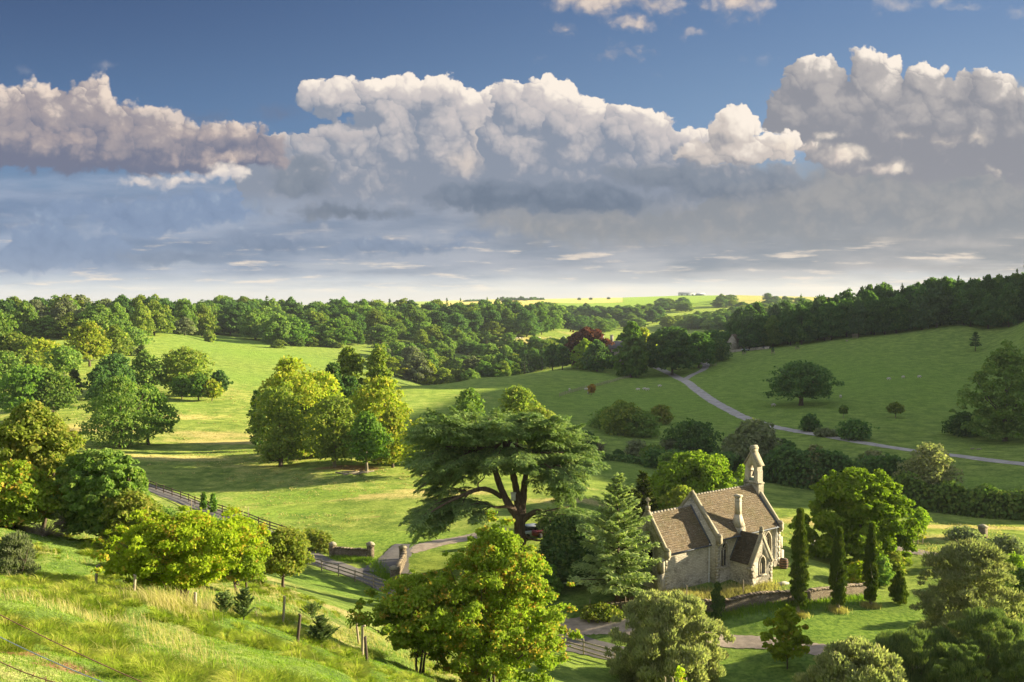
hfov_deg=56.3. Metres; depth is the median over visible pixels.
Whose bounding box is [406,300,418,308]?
valley tree
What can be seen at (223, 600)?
pine sapling
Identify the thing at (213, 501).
sapling
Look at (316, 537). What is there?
hedge
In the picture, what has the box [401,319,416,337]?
valley tree
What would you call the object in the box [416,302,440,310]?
valley tree
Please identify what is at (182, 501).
lane
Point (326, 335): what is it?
valley tree
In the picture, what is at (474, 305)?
valley tree
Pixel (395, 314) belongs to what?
valley tree
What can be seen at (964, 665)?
bush
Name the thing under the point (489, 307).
valley tree
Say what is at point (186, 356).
broadleaf tree
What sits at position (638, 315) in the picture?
distant wood tree
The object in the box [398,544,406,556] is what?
gate pillar
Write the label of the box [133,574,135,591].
fence stake
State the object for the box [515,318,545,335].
valley tree
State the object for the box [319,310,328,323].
valley tree
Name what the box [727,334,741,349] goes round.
cottage
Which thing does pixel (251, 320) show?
valley tree
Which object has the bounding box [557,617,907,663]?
gravel path
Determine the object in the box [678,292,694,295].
farm shed
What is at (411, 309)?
valley tree
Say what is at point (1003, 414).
broadleaf tree
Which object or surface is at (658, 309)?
distant wood tree
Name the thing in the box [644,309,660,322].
distant wood tree
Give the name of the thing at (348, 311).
valley tree
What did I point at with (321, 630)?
pine sapling
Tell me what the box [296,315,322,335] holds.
valley tree
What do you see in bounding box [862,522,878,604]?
cypress tree
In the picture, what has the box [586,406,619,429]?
hawthorn bush
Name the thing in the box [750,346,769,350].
park wall
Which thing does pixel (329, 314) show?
valley tree
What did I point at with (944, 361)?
ground
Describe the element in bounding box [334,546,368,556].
gateway wall
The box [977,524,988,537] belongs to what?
gate pillar
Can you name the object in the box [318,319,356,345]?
valley tree
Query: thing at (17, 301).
hill wood tree
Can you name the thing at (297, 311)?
valley tree
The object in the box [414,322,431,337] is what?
valley tree
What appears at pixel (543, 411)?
broadleaf tree
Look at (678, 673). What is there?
sapling
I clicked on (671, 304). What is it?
slope tree
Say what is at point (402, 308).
valley tree
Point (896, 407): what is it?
broadleaf tree
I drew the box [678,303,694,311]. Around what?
slope tree
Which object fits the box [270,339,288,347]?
field bush
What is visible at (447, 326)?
valley tree
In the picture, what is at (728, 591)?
long grass
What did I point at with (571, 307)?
distant wood tree
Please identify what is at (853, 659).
bush
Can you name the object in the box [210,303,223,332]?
hill wood tree
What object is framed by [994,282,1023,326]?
tree
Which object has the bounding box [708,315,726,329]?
slope tree
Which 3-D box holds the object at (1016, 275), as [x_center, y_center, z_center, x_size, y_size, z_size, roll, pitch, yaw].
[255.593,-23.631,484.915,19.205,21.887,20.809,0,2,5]
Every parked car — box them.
[525,523,537,538]
[531,523,546,538]
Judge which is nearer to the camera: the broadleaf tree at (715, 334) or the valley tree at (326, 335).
the broadleaf tree at (715, 334)
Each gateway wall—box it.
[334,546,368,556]
[396,551,406,577]
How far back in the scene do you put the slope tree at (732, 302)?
1393.57 m
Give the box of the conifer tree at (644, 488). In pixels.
[626,470,659,519]
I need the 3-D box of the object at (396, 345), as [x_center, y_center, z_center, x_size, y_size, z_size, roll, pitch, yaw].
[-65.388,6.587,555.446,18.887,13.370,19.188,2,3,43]
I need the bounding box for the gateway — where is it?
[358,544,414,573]
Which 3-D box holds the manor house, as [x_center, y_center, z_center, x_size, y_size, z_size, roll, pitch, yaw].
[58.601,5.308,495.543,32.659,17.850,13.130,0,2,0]
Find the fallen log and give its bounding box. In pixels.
[335,470,373,474]
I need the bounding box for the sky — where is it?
[0,0,1023,305]
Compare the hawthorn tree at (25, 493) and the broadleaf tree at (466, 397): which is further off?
the broadleaf tree at (466, 397)
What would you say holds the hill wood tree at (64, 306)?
on the ground at (944, 361)
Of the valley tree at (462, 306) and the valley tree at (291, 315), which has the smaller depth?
the valley tree at (291, 315)
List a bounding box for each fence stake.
[95,564,99,583]
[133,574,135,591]
[193,592,196,605]
[282,596,285,621]
[296,614,301,641]
[355,624,359,644]
[361,625,365,656]
[364,636,367,660]
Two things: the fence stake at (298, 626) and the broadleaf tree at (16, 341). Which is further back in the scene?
the broadleaf tree at (16, 341)
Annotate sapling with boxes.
[199,492,207,509]
[208,493,217,511]
[212,589,234,613]
[231,587,254,619]
[300,601,322,617]
[305,614,340,645]
[674,665,686,681]
[917,529,926,539]
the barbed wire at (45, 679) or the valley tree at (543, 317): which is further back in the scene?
the valley tree at (543, 317)
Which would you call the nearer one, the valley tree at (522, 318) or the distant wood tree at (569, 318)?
the valley tree at (522, 318)
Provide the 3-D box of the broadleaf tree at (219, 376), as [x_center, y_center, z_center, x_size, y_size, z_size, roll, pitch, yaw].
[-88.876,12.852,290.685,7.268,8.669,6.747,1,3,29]
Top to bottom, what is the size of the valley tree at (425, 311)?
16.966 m
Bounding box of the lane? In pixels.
[148,484,669,676]
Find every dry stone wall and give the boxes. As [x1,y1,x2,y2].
[701,590,807,613]
[807,582,866,601]
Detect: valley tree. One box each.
[210,296,223,303]
[216,306,242,335]
[217,303,223,310]
[219,297,233,307]
[221,302,251,332]
[236,308,268,338]
[237,296,251,302]
[245,300,259,309]
[254,319,269,337]
[258,313,296,342]
[259,298,284,312]
[260,305,275,322]
[267,306,281,313]
[274,317,319,344]
[278,299,284,308]
[280,296,302,307]
[281,306,289,310]
[285,306,306,316]
[285,314,296,318]
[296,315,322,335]
[301,307,316,316]
[302,311,326,331]
[303,301,329,307]
[303,303,318,310]
[314,324,338,346]
[317,306,338,312]
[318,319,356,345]
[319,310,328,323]
[324,309,335,319]
[327,298,335,305]
[327,304,341,316]
[333,314,357,339]
[336,296,350,305]
[338,299,347,310]
[339,303,362,314]
[342,307,357,325]
[344,311,367,333]
[349,324,364,343]
[357,305,379,333]
[358,299,367,306]
[363,324,399,343]
[364,308,388,335]
[368,299,387,306]
[372,302,386,309]
[375,307,396,322]
[385,303,395,310]
[385,310,403,321]
[387,317,406,333]
[387,321,407,339]
[393,297,407,306]
[397,303,407,313]
[401,304,419,327]
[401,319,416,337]
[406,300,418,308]
[409,312,431,328]
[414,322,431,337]
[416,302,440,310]
[418,309,431,313]
[427,311,449,323]
[431,299,442,310]
[432,322,456,333]
[439,304,449,312]
[444,307,463,314]
[445,313,471,332]
[448,303,466,313]
[463,306,475,316]
[464,310,487,330]
[465,302,480,309]
[465,311,483,333]
[477,299,495,305]
[477,303,485,313]
[480,321,505,335]
[481,304,499,320]
[483,310,505,331]
[492,299,500,305]
[496,304,506,313]
[500,308,516,321]
[500,319,523,334]
[505,302,526,314]
[512,309,540,336]
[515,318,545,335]
[527,303,538,310]
[535,301,548,311]
[535,308,550,334]
[546,315,560,329]
[547,304,568,313]
[547,310,565,329]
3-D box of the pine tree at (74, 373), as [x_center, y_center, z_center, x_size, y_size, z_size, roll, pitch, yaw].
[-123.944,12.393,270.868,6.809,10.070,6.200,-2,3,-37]
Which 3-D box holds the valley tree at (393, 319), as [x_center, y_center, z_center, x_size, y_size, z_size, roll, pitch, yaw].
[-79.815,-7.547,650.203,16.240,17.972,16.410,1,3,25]
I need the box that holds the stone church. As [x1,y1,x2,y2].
[627,445,783,592]
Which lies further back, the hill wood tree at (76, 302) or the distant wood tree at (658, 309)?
the distant wood tree at (658, 309)
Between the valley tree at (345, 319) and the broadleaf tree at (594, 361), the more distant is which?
the valley tree at (345, 319)
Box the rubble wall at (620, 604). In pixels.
[606,600,633,609]
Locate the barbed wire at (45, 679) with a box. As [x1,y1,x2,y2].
[0,661,60,681]
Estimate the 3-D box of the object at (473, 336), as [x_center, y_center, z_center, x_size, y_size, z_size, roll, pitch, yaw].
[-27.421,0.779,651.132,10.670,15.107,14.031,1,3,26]
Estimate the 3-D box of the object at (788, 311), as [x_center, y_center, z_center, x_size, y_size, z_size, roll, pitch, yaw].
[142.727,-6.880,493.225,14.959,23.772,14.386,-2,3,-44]
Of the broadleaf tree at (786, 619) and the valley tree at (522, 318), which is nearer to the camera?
the broadleaf tree at (786, 619)
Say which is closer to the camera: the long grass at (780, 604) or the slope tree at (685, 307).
the long grass at (780, 604)
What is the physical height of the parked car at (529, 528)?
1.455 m
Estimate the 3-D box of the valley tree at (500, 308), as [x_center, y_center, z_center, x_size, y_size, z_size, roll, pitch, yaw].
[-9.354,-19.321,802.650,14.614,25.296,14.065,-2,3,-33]
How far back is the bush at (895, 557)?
104.34 m
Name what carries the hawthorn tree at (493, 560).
on the ground at (944, 361)
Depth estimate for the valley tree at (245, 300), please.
731.50 m
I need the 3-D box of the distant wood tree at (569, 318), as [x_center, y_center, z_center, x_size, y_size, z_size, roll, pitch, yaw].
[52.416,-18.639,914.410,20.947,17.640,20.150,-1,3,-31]
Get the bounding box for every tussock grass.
[0,523,483,681]
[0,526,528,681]
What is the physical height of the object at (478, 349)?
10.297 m
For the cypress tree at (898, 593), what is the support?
on the ground at (944, 361)
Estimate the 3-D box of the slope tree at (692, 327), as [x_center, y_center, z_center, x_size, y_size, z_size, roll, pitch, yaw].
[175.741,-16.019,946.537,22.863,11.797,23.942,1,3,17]
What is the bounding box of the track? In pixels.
[896,546,935,556]
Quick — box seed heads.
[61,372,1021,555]
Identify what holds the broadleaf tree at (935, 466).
on the ground at (944, 361)
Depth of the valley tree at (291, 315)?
621.83 m
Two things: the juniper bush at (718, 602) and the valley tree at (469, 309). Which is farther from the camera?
the valley tree at (469, 309)
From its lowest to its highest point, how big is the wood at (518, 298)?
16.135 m
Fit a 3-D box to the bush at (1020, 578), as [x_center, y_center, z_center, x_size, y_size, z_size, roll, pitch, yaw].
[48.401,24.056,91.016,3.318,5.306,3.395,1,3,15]
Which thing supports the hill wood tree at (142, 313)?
on the ground at (944, 361)
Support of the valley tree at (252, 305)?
on the ground at (944, 361)
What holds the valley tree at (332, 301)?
on the ground at (944, 361)
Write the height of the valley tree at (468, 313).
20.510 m
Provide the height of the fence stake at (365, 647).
1.598 m
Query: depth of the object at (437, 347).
586.75 m
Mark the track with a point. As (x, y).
(914, 552)
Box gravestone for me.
[777,581,788,585]
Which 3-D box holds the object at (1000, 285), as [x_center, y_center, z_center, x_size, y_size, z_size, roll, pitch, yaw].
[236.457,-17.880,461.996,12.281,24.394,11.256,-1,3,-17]
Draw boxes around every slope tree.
[574,318,591,329]
[590,317,600,328]
[594,320,616,331]
[603,313,613,318]
[610,318,619,326]
[616,312,626,322]
[618,319,628,327]
[622,314,635,321]
[635,318,647,326]
[654,298,667,302]
[657,301,670,310]
[657,315,677,326]
[667,301,676,308]
[672,300,688,310]
[672,315,684,319]
[674,319,691,328]
[676,298,691,303]
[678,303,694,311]
[683,319,695,328]
[685,314,702,319]
[687,316,702,328]
[695,315,711,326]
[699,317,713,329]
[702,319,716,329]
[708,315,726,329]
[711,299,724,307]
[714,297,728,306]
[724,314,730,321]
[726,294,737,300]
[726,300,737,306]
[726,306,737,310]
[733,302,747,306]
[761,299,773,303]
[782,296,792,301]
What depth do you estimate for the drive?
278.86 m
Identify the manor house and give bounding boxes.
[603,334,623,363]
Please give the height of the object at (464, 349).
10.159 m
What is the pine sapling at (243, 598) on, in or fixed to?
on the ground at (944, 361)
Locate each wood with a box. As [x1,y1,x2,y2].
[463,299,484,301]
[499,296,544,300]
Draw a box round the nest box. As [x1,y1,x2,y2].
[510,492,515,500]
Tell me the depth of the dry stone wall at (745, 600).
89.28 m
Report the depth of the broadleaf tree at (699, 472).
133.84 m
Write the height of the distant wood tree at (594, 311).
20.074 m
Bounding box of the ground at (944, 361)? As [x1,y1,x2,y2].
[0,295,1023,681]
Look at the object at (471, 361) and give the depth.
523.25 m
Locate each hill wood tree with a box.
[0,300,15,331]
[5,299,17,327]
[10,299,43,335]
[12,296,21,307]
[28,315,62,337]
[29,299,50,335]
[45,294,58,305]
[48,294,84,311]
[48,311,83,337]
[49,296,77,320]
[69,298,80,308]
[70,303,124,334]
[73,294,92,304]
[73,307,85,314]
[94,298,111,307]
[108,302,131,336]
[111,294,133,310]
[124,306,139,320]
[127,300,155,333]
[131,294,145,306]
[142,296,175,327]
[144,299,176,335]
[159,298,174,328]
[164,298,175,312]
[172,298,198,334]
[173,317,195,334]
[193,304,221,337]
[196,303,216,324]
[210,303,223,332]
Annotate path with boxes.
[410,528,509,552]
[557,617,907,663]
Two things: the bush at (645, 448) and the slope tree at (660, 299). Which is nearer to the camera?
the bush at (645, 448)
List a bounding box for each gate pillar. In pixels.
[328,541,336,556]
[366,541,374,558]
[389,565,398,579]
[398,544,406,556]
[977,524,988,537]
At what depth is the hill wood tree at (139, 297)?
503.11 m
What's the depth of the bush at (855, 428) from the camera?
227.25 m
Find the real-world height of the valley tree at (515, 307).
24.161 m
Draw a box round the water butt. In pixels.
[779,558,787,568]
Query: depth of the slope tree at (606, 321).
912.68 m
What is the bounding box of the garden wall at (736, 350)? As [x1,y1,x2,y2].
[729,348,748,352]
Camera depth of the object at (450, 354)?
585.21 m
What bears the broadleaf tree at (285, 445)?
on the ground at (944, 361)
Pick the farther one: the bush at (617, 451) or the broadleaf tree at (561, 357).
the broadleaf tree at (561, 357)
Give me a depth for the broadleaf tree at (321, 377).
185.39 m
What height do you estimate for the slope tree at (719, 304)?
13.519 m
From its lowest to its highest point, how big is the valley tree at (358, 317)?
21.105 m
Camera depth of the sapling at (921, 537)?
120.72 m
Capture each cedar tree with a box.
[396,401,611,551]
[565,472,661,601]
[969,332,981,350]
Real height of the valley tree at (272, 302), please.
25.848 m
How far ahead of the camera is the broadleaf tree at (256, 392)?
195.27 m
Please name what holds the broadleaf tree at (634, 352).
on the ground at (944, 361)
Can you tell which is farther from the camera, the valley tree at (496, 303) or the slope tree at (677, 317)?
the slope tree at (677, 317)
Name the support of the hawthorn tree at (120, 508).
on the ground at (944, 361)
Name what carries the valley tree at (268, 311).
on the ground at (944, 361)
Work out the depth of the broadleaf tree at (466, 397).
199.99 m
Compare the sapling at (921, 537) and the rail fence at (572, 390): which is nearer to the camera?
the sapling at (921, 537)
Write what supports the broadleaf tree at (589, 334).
on the ground at (944, 361)
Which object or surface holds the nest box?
attached to the cedar tree at (457, 445)
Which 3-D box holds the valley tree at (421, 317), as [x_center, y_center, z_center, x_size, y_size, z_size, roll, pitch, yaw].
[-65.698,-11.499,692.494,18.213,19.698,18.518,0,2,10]
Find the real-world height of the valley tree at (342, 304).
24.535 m
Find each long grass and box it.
[110,579,233,623]
[328,553,389,582]
[646,579,787,598]
[705,591,880,622]
[795,608,812,619]
[825,604,852,614]
[859,600,881,609]
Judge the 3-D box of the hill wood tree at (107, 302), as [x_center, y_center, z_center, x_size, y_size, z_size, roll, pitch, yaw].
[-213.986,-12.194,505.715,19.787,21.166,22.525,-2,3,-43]
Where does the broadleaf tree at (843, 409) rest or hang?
on the ground at (944, 361)
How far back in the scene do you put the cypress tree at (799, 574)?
87.98 m
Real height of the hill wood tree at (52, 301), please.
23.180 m
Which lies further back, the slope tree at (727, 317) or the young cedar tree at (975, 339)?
the slope tree at (727, 317)
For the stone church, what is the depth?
93.70 m
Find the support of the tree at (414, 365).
on the ground at (944, 361)
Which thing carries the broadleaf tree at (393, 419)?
on the ground at (944, 361)
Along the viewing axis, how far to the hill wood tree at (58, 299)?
499.11 m
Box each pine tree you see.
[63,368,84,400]
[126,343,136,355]
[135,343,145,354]
[874,625,953,681]
[929,606,1023,681]
[991,637,1023,681]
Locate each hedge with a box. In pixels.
[158,505,225,520]
[301,528,334,553]
[592,453,645,464]
[641,447,744,477]
[762,442,923,495]
[891,470,1023,519]
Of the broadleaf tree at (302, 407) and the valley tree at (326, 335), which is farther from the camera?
the valley tree at (326, 335)
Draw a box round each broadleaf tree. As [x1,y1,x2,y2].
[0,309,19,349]
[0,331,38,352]
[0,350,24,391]
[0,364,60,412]
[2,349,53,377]
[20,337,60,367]
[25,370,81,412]
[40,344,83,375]
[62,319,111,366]
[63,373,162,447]
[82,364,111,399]
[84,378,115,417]
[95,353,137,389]
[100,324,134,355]
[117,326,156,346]
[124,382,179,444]
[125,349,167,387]
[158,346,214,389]
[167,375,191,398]
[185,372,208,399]
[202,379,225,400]
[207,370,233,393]
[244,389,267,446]
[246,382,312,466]
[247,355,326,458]
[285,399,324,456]
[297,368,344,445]
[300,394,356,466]
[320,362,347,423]
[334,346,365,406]
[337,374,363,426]
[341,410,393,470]
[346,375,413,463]
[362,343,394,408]
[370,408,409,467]
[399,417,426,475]
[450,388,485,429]
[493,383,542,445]
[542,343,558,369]
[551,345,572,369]
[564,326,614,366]
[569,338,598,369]
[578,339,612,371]
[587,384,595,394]
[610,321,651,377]
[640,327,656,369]
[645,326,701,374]
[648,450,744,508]
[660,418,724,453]
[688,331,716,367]
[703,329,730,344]
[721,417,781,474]
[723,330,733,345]
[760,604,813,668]
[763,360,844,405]
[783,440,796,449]
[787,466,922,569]
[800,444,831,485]
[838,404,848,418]
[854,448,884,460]
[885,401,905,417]
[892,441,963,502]
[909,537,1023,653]
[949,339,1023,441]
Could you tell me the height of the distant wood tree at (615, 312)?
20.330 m
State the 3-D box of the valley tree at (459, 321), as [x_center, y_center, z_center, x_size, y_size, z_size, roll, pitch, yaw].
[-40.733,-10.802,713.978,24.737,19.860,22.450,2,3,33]
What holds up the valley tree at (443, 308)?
on the ground at (944, 361)
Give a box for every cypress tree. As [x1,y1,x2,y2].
[788,507,809,613]
[828,527,847,608]
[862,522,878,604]
[888,570,908,603]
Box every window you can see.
[639,538,653,575]
[720,541,729,569]
[758,555,766,576]
[765,531,771,553]
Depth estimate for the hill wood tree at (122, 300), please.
493.09 m
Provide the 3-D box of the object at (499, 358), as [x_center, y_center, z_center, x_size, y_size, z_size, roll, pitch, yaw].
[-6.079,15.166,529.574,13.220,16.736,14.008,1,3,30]
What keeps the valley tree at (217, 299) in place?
on the ground at (944, 361)
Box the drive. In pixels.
[647,359,1023,465]
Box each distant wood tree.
[560,312,575,328]
[566,305,576,313]
[570,320,584,329]
[572,305,588,315]
[574,311,588,316]
[578,316,593,329]
[586,308,604,317]
[597,308,607,315]
[597,322,611,332]
[609,308,622,322]
[623,306,632,312]
[626,306,645,319]
[636,313,645,319]
[640,305,651,318]
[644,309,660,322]
[655,306,666,318]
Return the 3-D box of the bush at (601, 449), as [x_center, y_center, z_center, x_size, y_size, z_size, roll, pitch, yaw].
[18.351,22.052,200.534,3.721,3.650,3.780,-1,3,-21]
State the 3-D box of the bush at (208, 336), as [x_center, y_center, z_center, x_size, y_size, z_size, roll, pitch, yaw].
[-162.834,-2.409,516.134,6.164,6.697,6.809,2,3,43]
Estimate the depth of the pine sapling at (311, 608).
53.86 m
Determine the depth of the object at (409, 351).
518.23 m
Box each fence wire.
[0,614,141,681]
[0,637,102,681]
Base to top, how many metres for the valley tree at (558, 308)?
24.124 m
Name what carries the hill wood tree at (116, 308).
on the ground at (944, 361)
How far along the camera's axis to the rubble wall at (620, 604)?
87.67 m
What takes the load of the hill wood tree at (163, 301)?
on the ground at (944, 361)
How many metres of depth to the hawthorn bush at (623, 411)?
239.36 m
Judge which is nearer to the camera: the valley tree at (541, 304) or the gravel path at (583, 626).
the gravel path at (583, 626)
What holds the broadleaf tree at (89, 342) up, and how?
on the ground at (944, 361)
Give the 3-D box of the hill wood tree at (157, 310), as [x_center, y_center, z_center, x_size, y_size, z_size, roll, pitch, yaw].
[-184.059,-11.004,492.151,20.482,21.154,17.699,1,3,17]
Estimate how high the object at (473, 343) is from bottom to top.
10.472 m
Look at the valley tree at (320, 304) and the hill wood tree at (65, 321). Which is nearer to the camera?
the hill wood tree at (65, 321)
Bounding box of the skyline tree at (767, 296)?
[761,293,773,299]
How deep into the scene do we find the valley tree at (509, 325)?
750.67 m
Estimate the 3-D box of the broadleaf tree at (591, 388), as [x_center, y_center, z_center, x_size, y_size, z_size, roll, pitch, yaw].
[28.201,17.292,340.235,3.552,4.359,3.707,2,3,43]
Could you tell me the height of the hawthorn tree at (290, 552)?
4.370 m
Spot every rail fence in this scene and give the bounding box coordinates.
[148,479,328,548]
[305,556,393,590]
[556,634,614,658]
[559,375,630,396]
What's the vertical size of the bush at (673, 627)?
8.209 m
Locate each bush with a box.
[0,530,40,576]
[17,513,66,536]
[203,331,215,342]
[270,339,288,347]
[294,338,305,346]
[304,336,318,346]
[329,339,343,347]
[518,560,563,593]
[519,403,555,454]
[535,515,597,585]
[577,431,597,445]
[579,601,624,622]
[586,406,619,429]
[592,439,605,451]
[598,399,642,435]
[604,588,735,681]
[608,353,613,368]
[612,449,624,454]
[623,438,646,456]
[624,410,661,438]
[638,443,665,461]
[648,404,674,425]
[653,484,696,511]
[656,452,672,469]
[658,438,683,450]
[703,338,732,360]
[710,582,725,618]
[790,634,909,681]
[798,413,822,431]
[813,427,838,436]
[833,418,879,440]
[846,560,864,582]
[876,550,909,573]
[876,556,895,585]
[907,506,932,528]
[929,643,989,681]
[941,410,988,437]
[942,524,987,541]
[985,533,1023,566]
[1001,567,1023,618]
[1004,551,1023,585]
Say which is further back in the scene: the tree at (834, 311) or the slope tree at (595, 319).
the slope tree at (595, 319)
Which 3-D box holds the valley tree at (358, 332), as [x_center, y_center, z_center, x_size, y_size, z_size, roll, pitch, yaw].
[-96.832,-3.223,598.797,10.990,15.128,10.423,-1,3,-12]
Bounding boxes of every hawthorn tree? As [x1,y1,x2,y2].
[0,399,86,527]
[0,458,64,528]
[44,448,152,537]
[90,504,272,599]
[98,488,165,546]
[219,517,274,590]
[263,526,315,586]
[345,569,479,674]
[406,509,583,681]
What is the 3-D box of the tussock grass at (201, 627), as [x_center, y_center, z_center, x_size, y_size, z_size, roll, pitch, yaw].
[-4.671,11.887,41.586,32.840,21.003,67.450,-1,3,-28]
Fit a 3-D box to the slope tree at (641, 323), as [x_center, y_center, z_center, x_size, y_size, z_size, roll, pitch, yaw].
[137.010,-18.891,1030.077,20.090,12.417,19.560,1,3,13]
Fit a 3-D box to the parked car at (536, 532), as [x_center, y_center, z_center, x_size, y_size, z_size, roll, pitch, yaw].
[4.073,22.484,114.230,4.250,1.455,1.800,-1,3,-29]
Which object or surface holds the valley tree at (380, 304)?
on the ground at (944, 361)
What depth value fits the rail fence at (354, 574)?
97.65 m

